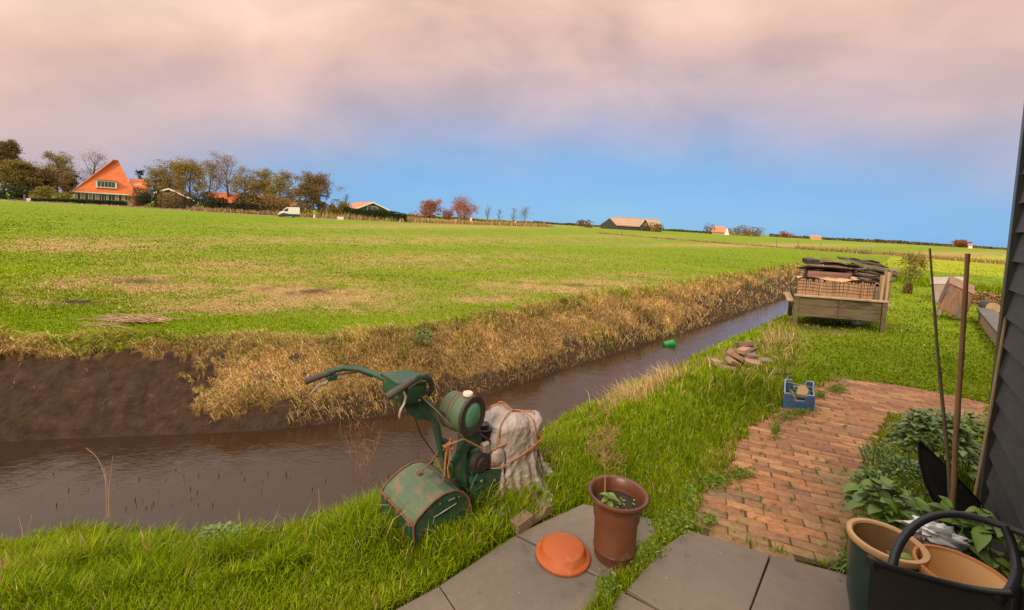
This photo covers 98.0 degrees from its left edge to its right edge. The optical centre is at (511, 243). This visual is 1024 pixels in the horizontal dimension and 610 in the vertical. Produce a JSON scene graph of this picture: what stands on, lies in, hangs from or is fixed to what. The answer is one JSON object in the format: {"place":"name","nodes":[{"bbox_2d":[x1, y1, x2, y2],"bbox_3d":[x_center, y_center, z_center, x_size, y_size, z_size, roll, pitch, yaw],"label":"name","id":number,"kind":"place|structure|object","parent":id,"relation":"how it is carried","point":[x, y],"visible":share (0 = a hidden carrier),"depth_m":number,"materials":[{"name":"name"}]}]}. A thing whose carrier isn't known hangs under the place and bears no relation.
{"place":"outdoors","nodes":[
{"label":"outdoors","id":0,"kind":"place"},
{"bbox_2d":[0,200,574,227],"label":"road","id":1,"kind":"structure","parent":0,"point":[219,212],"depth_m":81.83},
{"bbox_2d":[0,299,792,544],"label":"water","id":2,"kind":"structure","parent":0,"point":[33,485],"depth_m":4.03,"materials":[{"name":"brown liquid"}]},
{"bbox_2d":[0,201,1004,340],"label":"meadow grass","id":3,"kind":"structure","parent":0,"point":[52,306],"depth_m":10.66,"materials":[{"name":"plant"}]},
{"bbox_2d":[0,192,1006,609],"bbox_3d":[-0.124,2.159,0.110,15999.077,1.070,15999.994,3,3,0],"label":"ground","id":4,"kind":"structure","parent":0,"point":[122,392],"depth_m":9.05,"materials":[{"name":"plant"}]},
{"bbox_2d":[0,139,22,196],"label":"tree","id":5,"kind":"object","parent":4,"relation":"on","point":[9,147],"visible":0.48,"depth_m":103.05,"materials":[{"name":"brown plant"}]},
{"bbox_2d":[0,183,37,199],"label":"shrub","id":6,"kind":"object","parent":4,"relation":"on","point":[18,194],"visible":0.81,"depth_m":92.19,"materials":[{"name":"green plant"}]},
{"bbox_2d":[0,159,51,199],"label":"tree","id":7,"kind":"object","parent":4,"relation":"on","point":[14,173],"visible":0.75,"depth_m":97.98,"materials":[{"name":"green plant"}]},
{"bbox_2d":[28,186,56,198],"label":"shrub","id":8,"kind":"object","parent":4,"relation":"on","point":[47,194],"visible":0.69,"depth_m":91.16,"materials":[{"name":"green plant"}]},
{"bbox_2d":[22,165,71,195],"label":"tree","id":9,"kind":"object","parent":4,"relation":"on","point":[44,177],"visible":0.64,"depth_m":101.25,"materials":[{"name":"brown plant"}]},
{"bbox_2d":[39,149,84,192],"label":"tree","id":10,"kind":"object","parent":4,"relation":"on","point":[60,162],"visible":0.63,"depth_m":123.50,"materials":[{"name":"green plant"}]},
{"bbox_2d":[53,191,76,199],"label":"shrub","id":11,"kind":"object","parent":4,"relation":"on","point":[62,194],"visible":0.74,"depth_m":91.41,"materials":[{"name":"green plant"}]},
{"bbox_2d":[58,173,80,196],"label":"tree","id":12,"kind":"object","parent":4,"relation":"on","point":[68,184],"visible":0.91,"depth_m":123.27,"materials":[{"name":"brown plant"}]},
{"bbox_2d":[31,198,126,205],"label":"hedge","id":13,"kind":"object","parent":4,"relation":"on","point":[100,202],"visible":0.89,"depth_m":88.59,"materials":[{"name":"green plant"}]},
{"bbox_2d":[71,145,108,182],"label":"tree","id":14,"kind":"object","parent":4,"relation":"on","point":[94,166],"visible":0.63,"depth_m":131.70,"materials":[{"name":"grey plant"}]},
{"bbox_2d":[2,199,190,210],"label":"reeds","id":15,"kind":"object","parent":4,"relation":"on","point":[99,204],"visible":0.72,"depth_m":84.05,"materials":[{"name":"plant"}]},
{"bbox_2d":[86,448,112,517],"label":"dry stalk","id":16,"kind":"object","parent":4,"relation":"on","point":[105,488],"visible":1,"depth_m":2.56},
{"bbox_2d":[72,159,148,204],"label":"farmhouse","id":17,"kind":"object","parent":4,"relation":"on","point":[109,181],"visible":0.65,"depth_m":113.32,"materials":[{"name":"tile"}]},
{"bbox_2d":[75,312,189,328],"bbox_3d":[-5.227,1.036,6.092,1.364,0.129,0.736,3,3,0],"label":"straw bundle","id":18,"kind":"object","parent":4,"relation":"on","point":[140,318],"visible":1,"depth_m":6.11,"materials":[{"name":"beige plant"}]},
{"bbox_2d":[126,187,148,205],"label":"shrub","id":19,"kind":"object","parent":4,"relation":"on","point":[137,192],"visible":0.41,"depth_m":89.62,"materials":[{"name":"brown plant"}]},
{"bbox_2d":[135,189,167,207],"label":"shrub","id":20,"kind":"object","parent":4,"relation":"on","point":[148,198],"visible":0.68,"depth_m":87.27,"materials":[{"name":"green plant"}]},
{"bbox_2d":[137,162,176,205],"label":"tree","id":21,"kind":"object","parent":4,"relation":"on","point":[154,182],"visible":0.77,"depth_m":111.23,"materials":[{"name":"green plant"}]},
{"bbox_2d":[153,159,186,191],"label":"tree","id":22,"kind":"object","parent":4,"relation":"on","point":[165,170],"visible":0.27,"depth_m":114.67,"materials":[{"name":"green plant"}]},
{"bbox_2d":[155,190,192,208],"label":"shrub","id":23,"kind":"object","parent":4,"relation":"on","point":[167,199],"visible":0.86,"depth_m":86.58,"materials":[{"name":"brown plant"}]},
{"bbox_2d":[153,188,194,208],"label":"barn","id":24,"kind":"structure","parent":4,"relation":"on","point":[172,190],"depth_m":100.96,"materials":[{"name":"orange tile"}]},
{"bbox_2d":[158,156,209,198],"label":"tree","id":25,"kind":"object","parent":4,"relation":"on","point":[190,168],"visible":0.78,"depth_m":106.58,"materials":[{"name":"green plant"}]},
{"bbox_2d":[181,191,220,208],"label":"shrub","id":26,"kind":"object","parent":4,"relation":"on","point":[196,202],"visible":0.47,"depth_m":87.81,"materials":[{"name":"green plant"}]},
{"bbox_2d":[195,158,229,192],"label":"tree","id":27,"kind":"object","parent":4,"relation":"on","point":[210,185],"visible":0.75,"depth_m":103.27,"materials":[{"name":"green plant"}]},
{"bbox_2d":[193,520,246,544],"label":"bank weed","id":28,"kind":"object","parent":4,"relation":"on","point":[210,528],"visible":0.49,"depth_m":2.57,"materials":[{"name":"green plant"}]},
{"bbox_2d":[195,151,247,196],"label":"tree","id":29,"kind":"object","parent":4,"relation":"on","point":[226,172],"visible":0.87,"depth_m":102.07,"materials":[{"name":"brown plant"}]},
{"bbox_2d":[203,194,243,210],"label":"shrub","id":30,"kind":"object","parent":4,"relation":"on","point":[216,203],"visible":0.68,"depth_m":85.85,"materials":[{"name":"green plant"}]},
{"bbox_2d":[222,166,261,204],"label":"tree","id":31,"kind":"object","parent":4,"relation":"on","point":[243,182],"visible":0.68,"depth_m":99.88,"materials":[{"name":"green plant"}]},
{"bbox_2d":[206,192,294,211],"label":"long shed","id":32,"kind":"structure","parent":4,"relation":"on","point":[230,199],"depth_m":103.81,"materials":[{"name":"orange tile"}]},
{"bbox_2d":[232,192,269,210],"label":"shrub","id":33,"kind":"object","parent":4,"relation":"on","point":[241,205],"visible":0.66,"depth_m":86.38,"materials":[{"name":"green plant"}]},
{"bbox_2d":[187,206,324,217],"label":"reeds","id":34,"kind":"object","parent":4,"relation":"on","point":[255,212],"visible":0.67,"depth_m":83.07,"materials":[{"name":"plant"}]},
{"bbox_2d":[248,168,277,210],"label":"tree","id":35,"kind":"object","parent":4,"relation":"on","point":[258,185],"visible":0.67,"depth_m":98.48,"materials":[{"name":"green plant"}]},
{"bbox_2d":[258,193,292,212],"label":"shrub","id":36,"kind":"object","parent":4,"relation":"on","point":[279,202],"visible":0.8,"depth_m":86.67,"materials":[{"name":"brown plant"}]},
{"bbox_2d":[261,169,299,211],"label":"tree","id":37,"kind":"object","parent":4,"relation":"on","point":[278,183],"visible":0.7,"depth_m":97.91,"materials":[{"name":"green plant"}]},
{"bbox_2d":[278,207,299,217],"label":"van","id":38,"kind":"object","parent":4,"relation":"on","point":[293,212],"visible":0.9,"depth_m":76.15,"materials":[{"name":"white paint"}]},
{"bbox_2d":[290,200,312,213],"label":"shrub","id":39,"kind":"object","parent":4,"relation":"on","point":[302,209],"visible":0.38,"depth_m":85.87,"materials":[{"name":"brown plant"}]},
{"bbox_2d":[286,170,345,213],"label":"tree","id":40,"kind":"object","parent":4,"relation":"on","point":[314,186],"visible":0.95,"depth_m":94.43,"materials":[{"name":"brown plant"}]},
{"bbox_2d":[325,199,351,217],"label":"shrub","id":41,"kind":"object","parent":4,"relation":"on","point":[333,208],"visible":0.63,"depth_m":91.03,"materials":[{"name":"green plant"}]},
{"bbox_2d":[340,421,366,482],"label":"dead weed","id":42,"kind":"object","parent":4,"relation":"on","point":[355,448],"visible":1,"depth_m":2.95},
{"bbox_2d":[347,424,381,488],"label":"dead weed","id":43,"kind":"object","parent":4,"relation":"on","point":[365,481],"visible":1,"depth_m":2.91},
{"bbox_2d":[349,202,389,210],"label":"bungalow","id":44,"kind":"object","parent":4,"relation":"on","point":[366,205],"visible":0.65,"depth_m":118.93,"materials":[{"name":"tile"}]},
{"bbox_2d":[343,206,406,221],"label":"hedge","id":45,"kind":"object","parent":4,"relation":"on","point":[377,213],"visible":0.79,"depth_m":91.82,"materials":[{"name":"green plant"}]},
{"bbox_2d":[0,256,832,424],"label":"withered bank grass","id":46,"kind":"structure","parent":4,"relation":"on","point":[89,340],"depth_m":5.97,"materials":[{"name":"plant"}]},
{"bbox_2d":[413,328,432,343],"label":"bank weed","id":47,"kind":"object","parent":4,"relation":"on","point":[423,335],"visible":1,"depth_m":6.05,"materials":[{"name":"green plant"}]},
{"bbox_2d":[305,210,553,226],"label":"reeds","id":48,"kind":"object","parent":4,"relation":"on","point":[413,219],"visible":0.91,"depth_m":103.57,"materials":[{"name":"plant"}]},
{"bbox_2d":[417,198,444,217],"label":"tree","id":49,"kind":"object","parent":4,"relation":"on","point":[432,206],"visible":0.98,"depth_m":128.76,"materials":[{"name":"red plant"}]},
{"bbox_2d":[34,319,828,583],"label":"long grass","id":50,"kind":"structure","parent":4,"relation":"on","point":[708,387],"depth_m":2.49,"materials":[{"name":"plant"}]},
{"bbox_2d":[448,195,480,219],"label":"tree","id":51,"kind":"object","parent":4,"relation":"on","point":[460,207],"visible":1,"depth_m":128.61,"materials":[{"name":"red plant"}]},
{"bbox_2d":[401,214,538,223],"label":"distant wood","id":52,"kind":"object","parent":4,"relation":"on","point":[439,217],"visible":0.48,"depth_m":261.08,"materials":[{"name":"brown plant"}]},
{"bbox_2d":[0,265,1003,609],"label":"lawn grass","id":53,"kind":"structure","parent":4,"relation":"on","point":[76,567],"depth_m":2.52,"materials":[{"name":"plant"}]},
{"bbox_2d":[304,365,506,550],"bbox_3d":[-0.413,1.098,2.492,1.334,0.944,0.424,1,4,-37],"label":"lawn mower","id":54,"kind":"object","parent":53,"relation":"on","point":[462,414],"visible":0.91,"depth_m":2.41,"materials":[{"name":"green paint"}]},
{"bbox_2d":[469,404,553,517],"bbox_3d":[-0.047,1.292,2.839,0.724,0.458,0.745,4,3,17],"label":"tarpaulin","id":55,"kind":"object","parent":54,"relation":"attached to","point":[517,433],"visible":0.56,"depth_m":2.73,"materials":[{"name":"fabric"}]},
{"bbox_2d":[421,393,543,478],"bbox_3d":[-0.187,1.045,2.705,0.982,0.540,0.351,1,4,-42],"label":"rope","id":56,"kind":"object","parent":55,"relation":"on","point":[448,445],"visible":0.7,"depth_m":2.63,"materials":[{"name":"fabric"}]},
{"bbox_2d":[534,220,600,226],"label":"distant wood","id":57,"kind":"object","parent":4,"relation":"on","point":[573,224],"visible":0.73,"depth_m":412.24,"materials":[{"name":"green plant"}]},
{"bbox_2d":[601,217,661,231],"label":"farm barn","id":58,"kind":"structure","parent":4,"relation":"on","point":[622,223],"depth_m":251.20,"materials":[{"name":"tile"}]},
{"bbox_2d":[643,222,663,231],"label":"shrub","id":59,"kind":"object","parent":4,"relation":"on","point":[656,227],"visible":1,"depth_m":233.97,"materials":[{"name":"brown plant"}]},
{"bbox_2d":[586,314,807,408],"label":"dry reeds","id":60,"kind":"object","parent":4,"relation":"on","point":[657,377],"visible":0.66,"depth_m":5.33,"materials":[{"name":"plant"}]},
{"bbox_2d":[711,226,728,234],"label":"orange cottage","id":61,"kind":"structure","parent":4,"relation":"on","point":[721,230],"depth_m":330.21,"materials":[{"name":"brick"}]},
{"bbox_2d":[595,231,875,254],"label":"reeds","id":62,"kind":"object","parent":4,"relation":"on","point":[716,241],"visible":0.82,"depth_m":68.17,"materials":[{"name":"plant"}]},
{"bbox_2d":[728,225,753,235],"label":"shrub","id":63,"kind":"object","parent":4,"relation":"on","point":[737,230],"visible":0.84,"depth_m":336.17,"materials":[{"name":"brown plant"}]},
{"bbox_2d":[769,233,881,242],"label":"distant wood","id":64,"kind":"object","parent":4,"relation":"on","point":[839,239],"visible":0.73,"depth_m":517.64,"materials":[{"name":"green plant"}]},
{"bbox_2d":[825,551,846,574],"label":"grass clump","id":65,"kind":"object","parent":4,"relation":"on","point":[839,557],"visible":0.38,"depth_m":2.30,"materials":[{"name":"green plant"}]},
{"bbox_2d":[795,244,876,254],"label":"reeds","id":66,"kind":"object","parent":4,"relation":"on","point":[837,250],"visible":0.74,"depth_m":59.15,"materials":[{"name":"plant"}]},
{"bbox_2d":[784,287,891,332],"bbox_3d":[6.578,1.331,9.091,2.363,0.650,1.512,4,3,7],"label":"bench","id":67,"kind":"object","parent":4,"relation":"on","point":[799,304],"visible":0.86,"depth_m":8.42,"materials":[{"name":"brown wood"}]},
{"bbox_2d":[804,269,855,296],"bbox_3d":[6.631,0.911,9.307,1.158,0.672,0.558,4,3,7],"label":"plank box","id":68,"kind":"object","parent":67,"relation":"on","point":[817,273],"visible":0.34,"depth_m":9.06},
{"bbox_2d":[797,264,866,271],"bbox_3d":[6.574,0.514,9.202,1.063,0.152,0.543,4,3,7],"label":"sheet","id":69,"kind":"object","parent":68,"relation":"on","point":[824,267],"visible":0.81,"depth_m":9.10,"materials":[{"name":"wood"}]},
{"bbox_2d":[796,275,878,309],"bbox_3d":[6.465,0.972,8.887,1.661,0.595,0.454,4,3,7],"label":"reed screen","id":70,"kind":"object","parent":67,"relation":"on","point":[821,287],"visible":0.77,"depth_m":8.72,"materials":[{"name":"wicker"}]},
{"bbox_2d":[876,275,884,310],"bbox_3d":[7.084,0.967,8.558,0.080,0.714,0.098,4,3,7],"label":"upright post","id":71,"kind":"object","parent":67,"relation":"on","point":[881,287],"visible":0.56,"depth_m":8.53,"materials":[{"name":"brown wood"}]},
{"bbox_2d":[883,272,890,300],"bbox_3d":[7.234,0.937,8.631,0.081,0.785,0.128,4,3,7],"label":"upright post","id":72,"kind":"object","parent":67,"relation":"on","point":[886,285],"visible":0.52,"depth_m":8.58,"materials":[{"name":"brown wood"}]},
{"bbox_2d":[845,466,898,519],"bbox_3d":[2.192,1.528,2.732,0.286,0.321,0.292,3,3,0],"label":"herb plant","id":73,"kind":"object","parent":4,"relation":"on","point":[869,472],"visible":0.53,"depth_m":2.75,"materials":[{"name":"green plant"}]},
{"bbox_2d":[838,476,923,542],"bbox_3d":[2.037,1.496,2.435,0.474,0.399,0.421,3,3,0],"label":"broad leaf plant","id":74,"kind":"object","parent":4,"relation":"on","point":[887,500],"visible":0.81,"depth_m":2.40,"materials":[{"name":"plant"}]},
{"bbox_2d":[853,438,912,490],"bbox_3d":[2.506,1.509,3.019,0.311,0.366,0.358,3,3,0],"label":"herb plant","id":75,"kind":"object","parent":4,"relation":"on","point":[868,448],"visible":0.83,"depth_m":3.05,"materials":[{"name":"green plant"}]},
{"bbox_2d":[869,455,928,505],"bbox_3d":[2.553,1.545,2.879,0.485,0.316,0.382,3,3,0],"label":"herb plant","id":76,"kind":"object","parent":4,"relation":"on","point":[884,467],"visible":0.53,"depth_m":2.88,"materials":[{"name":"green plant"}]},
{"bbox_2d":[885,248,933,292],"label":"bush","id":77,"kind":"object","parent":4,"relation":"on","point":[912,268],"visible":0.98,"depth_m":15.09,"materials":[{"name":"green plant"}]},
{"bbox_2d":[868,239,957,246],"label":"distant wood","id":78,"kind":"object","parent":4,"relation":"on","point":[917,243],"visible":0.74,"depth_m":590.91,"materials":[{"name":"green plant"}]},
{"bbox_2d":[855,271,1001,294],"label":"reeds","id":79,"kind":"object","parent":4,"relation":"on","point":[921,281],"visible":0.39,"depth_m":18.01,"materials":[{"name":"plant"}]},
{"bbox_2d":[884,407,980,479],"bbox_3d":[3.050,1.452,3.212,0.571,0.522,0.569,3,3,0],"label":"lobed bush","id":80,"kind":"object","parent":4,"relation":"on","point":[932,426],"visible":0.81,"depth_m":3.15,"materials":[{"name":"green plant"}]},
{"bbox_2d":[869,251,1005,264],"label":"reeds","id":81,"kind":"object","parent":4,"relation":"on","point":[962,258],"visible":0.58,"depth_m":51.35,"materials":[{"name":"plant"}]},
{"bbox_2d":[929,248,950,498],"bbox_3d":[2.242,0.779,2.325,0.239,1.499,0.022,4,3,19],"label":"cane","id":82,"kind":"object","parent":4,"relation":"on","point":[946,439],"visible":0.81,"depth_m":2.32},
{"bbox_2d":[930,277,963,301],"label":"corrugated sheets","id":83,"kind":"object","parent":4,"relation":"on","point":[939,284],"visible":0.2,"depth_m":13.35,"materials":[{"name":"silver metal"}]},
{"bbox_2d":[916,440,982,513],"bbox_3d":[2.470,1.410,2.491,0.474,0.616,0.111,3,3,-9],"label":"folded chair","id":84,"kind":"object","parent":4,"relation":"on","point":[932,466],"visible":0.54,"depth_m":2.47,"materials":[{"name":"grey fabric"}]},
{"bbox_2d":[906,495,1000,559],"bbox_3d":[2.173,1.496,2.214,0.370,0.436,0.388,6,4,44],"label":"broad leaf plant","id":85,"kind":"object","parent":4,"relation":"on","point":[946,503],"visible":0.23,"depth_m":2.23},
{"bbox_2d":[936,275,974,318],"bbox_3d":[10.299,1.242,10.362,0.620,0.955,0.800,6,4,44],"label":"rusty box","id":86,"kind":"object","parent":4,"relation":"on","point":[950,300],"visible":0.83,"depth_m":10.23,"materials":[{"name":"metal"}]},
{"bbox_2d":[950,253,970,510],"bbox_3d":[2.278,0.782,2.261,0.086,1.464,0.034,4,3,16],"label":"cane","id":87,"kind":"object","parent":4,"relation":"on","point":[957,414],"visible":0.91,"depth_m":2.25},
{"bbox_2d":[934,410,986,484],"bbox_3d":[3.301,1.468,3.227,0.352,0.518,0.447,3,3,0],"label":"lobed bush","id":88,"kind":"object","parent":4,"relation":"on","point":[969,418],"visible":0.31,"depth_m":3.21,"materials":[{"name":"green plant"}]},
{"bbox_2d":[930,290,1001,303],"bbox_3d":[14.394,1.655,13.565,1.525,0.461,2.502,1,4,-40],"label":"straw heap","id":89,"kind":"object","parent":4,"relation":"on","point":[984,295],"visible":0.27,"depth_m":13.32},
{"bbox_2d":[922,506,1023,589],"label":"broad leaf plant","id":90,"kind":"object","parent":4,"relation":"on","point":[982,534],"visible":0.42,"depth_m":2.00,"materials":[{"name":"plant"}]},
{"bbox_2d":[894,515,971,552],"bbox_3d":[1.944,1.339,2.051,0.344,0.168,0.158,3,3,0],"label":"plastic bag","id":91,"kind":"object","parent":90,"relation":"on","point":[938,534],"visible":0.64,"depth_m":2.00,"materials":[{"name":"plastic"}]},
{"bbox_2d":[976,307,998,345],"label":"edging wall","id":92,"kind":"structure","parent":4,"relation":"on","point":[988,319],"depth_m":8.95,"materials":[{"name":"beige concrete"}]},
{"bbox_2d":[978,300,999,313],"bbox_3d":[12.186,1.611,11.364,0.320,0.312,0.552,5,4,34],"label":"log","id":93,"kind":"object","parent":4,"relation":"on","point":[989,304],"visible":0.55,"depth_m":11.17,"materials":[{"name":"beige wood"}]},
{"bbox_2d":[978,106,1023,609],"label":"shed","id":94,"kind":"structure","parent":4,"relation":"on","point":[1001,492],"depth_m":2.46,"materials":[{"name":"wood"}]},
{"bbox_2d":[973,318,1006,496],"bbox_3d":[2.783,0.873,2.578,0.254,1.342,0.022,2,3,-30],"label":"cane","id":95,"kind":"object","parent":94,"relation":"attached to","point":[989,416],"visible":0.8,"depth_m":2.57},
{"bbox_2d":[0,0,1023,247],"label":"sky","id":96,"kind":"structure","parent":0,"point":[893,120],"materials":[{"name":"blue"}]},
{"bbox_2d":[396,504,849,609],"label":"patio","id":97,"kind":"structure","parent":0,"point":[703,572],"depth_m":2.12,"materials":[{"name":"concrete"}]},
{"bbox_2d":[510,500,552,533],"bbox_3d":[0.113,1.528,2.508,0.284,0.064,0.070,0,4,-44],"label":"notched block","id":98,"kind":"object","parent":97,"relation":"on","point":[522,524],"depth_m":2.46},
{"bbox_2d":[535,532,590,576],"bbox_3d":[0.258,1.555,2.255,0.278,0.051,0.278,3,3,0],"label":"saucer","id":99,"kind":"object","parent":97,"relation":"on","point":[562,554],"visible":1,"depth_m":2.21,"materials":[{"name":"orange ceramic"}]},
{"bbox_2d":[588,475,648,568],"bbox_3d":[0.529,1.428,2.272,0.304,0.336,0.304,3,3,0],"label":"flower pot","id":100,"kind":"object","parent":97,"relation":"on","point":[615,535],"visible":0.95,"depth_m":2.20,"materials":[{"name":"brown ceramic"}]},
{"bbox_2d":[584,405,628,497],"bbox_3d":[0.477,1.098,2.323,0.248,0.453,0.224,3,3,0],"label":"dead plant","id":101,"kind":"object","parent":100,"relation":"on","point":[590,442],"visible":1,"depth_m":2.30,"materials":[{"name":"brown plant"}]},
{"bbox_2d":[600,492,634,507],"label":"seedling","id":102,"kind":"object","parent":100,"relation":"in","point":[610,495],"visible":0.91,"depth_m":2.24,"materials":[{"name":"green plant"}]},
{"bbox_2d":[846,518,930,609],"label":"glazed pot","id":103,"kind":"object","parent":97,"relation":"on","point":[875,539],"visible":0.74,"depth_m":1.94,"materials":[{"name":"teal ceramic"}]},
{"bbox_2d":[865,510,1023,609],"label":"tub","id":104,"kind":"object","parent":97,"relation":"on","point":[893,585],"visible":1,"depth_m":1.34,"materials":[{"name":"black plastic"}]},
{"bbox_2d":[912,544,1007,588],"bbox_3d":[1.774,1.501,1.776,0.300,0.406,0.300,3,3,0],"label":"terracotta pot","id":105,"kind":"object","parent":104,"relation":"in","point":[951,564],"visible":0.52,"depth_m":1.86,"materials":[{"name":"ceramic"}]},
{"bbox_2d":[673,377,988,571],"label":"brick path","id":106,"kind":"structure","parent":0,"point":[872,414],"depth_m":3.24,"materials":[{"name":"brick"}]},
{"bbox_2d":[590,383,853,605],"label":"edge weeds","id":107,"kind":"object","parent":106,"relation":"on","point":[709,520],"visible":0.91,"depth_m":2.59,"materials":[{"name":"green plant"}]},
{"bbox_2d":[723,403,850,546],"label":"weeds","id":108,"kind":"object","parent":106,"relation":"on","point":[769,510],"visible":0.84,"depth_m":2.94,"materials":[{"name":"green plant"}]},
{"bbox_2d":[782,379,814,410],"bbox_3d":[2.874,1.515,4.467,0.389,0.223,0.257,4,3,8],"label":"plastic crate","id":109,"kind":"object","parent":106,"relation":"on","point":[806,402],"visible":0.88,"depth_m":4.36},
{"bbox_2d":[797,385,808,397],"bbox_3d":[2.881,1.464,4.410,0.092,0.090,0.153,5,4,36],"label":"cardboard scrap","id":110,"kind":"object","parent":109,"relation":"in","point":[802,391],"visible":1,"depth_m":4.39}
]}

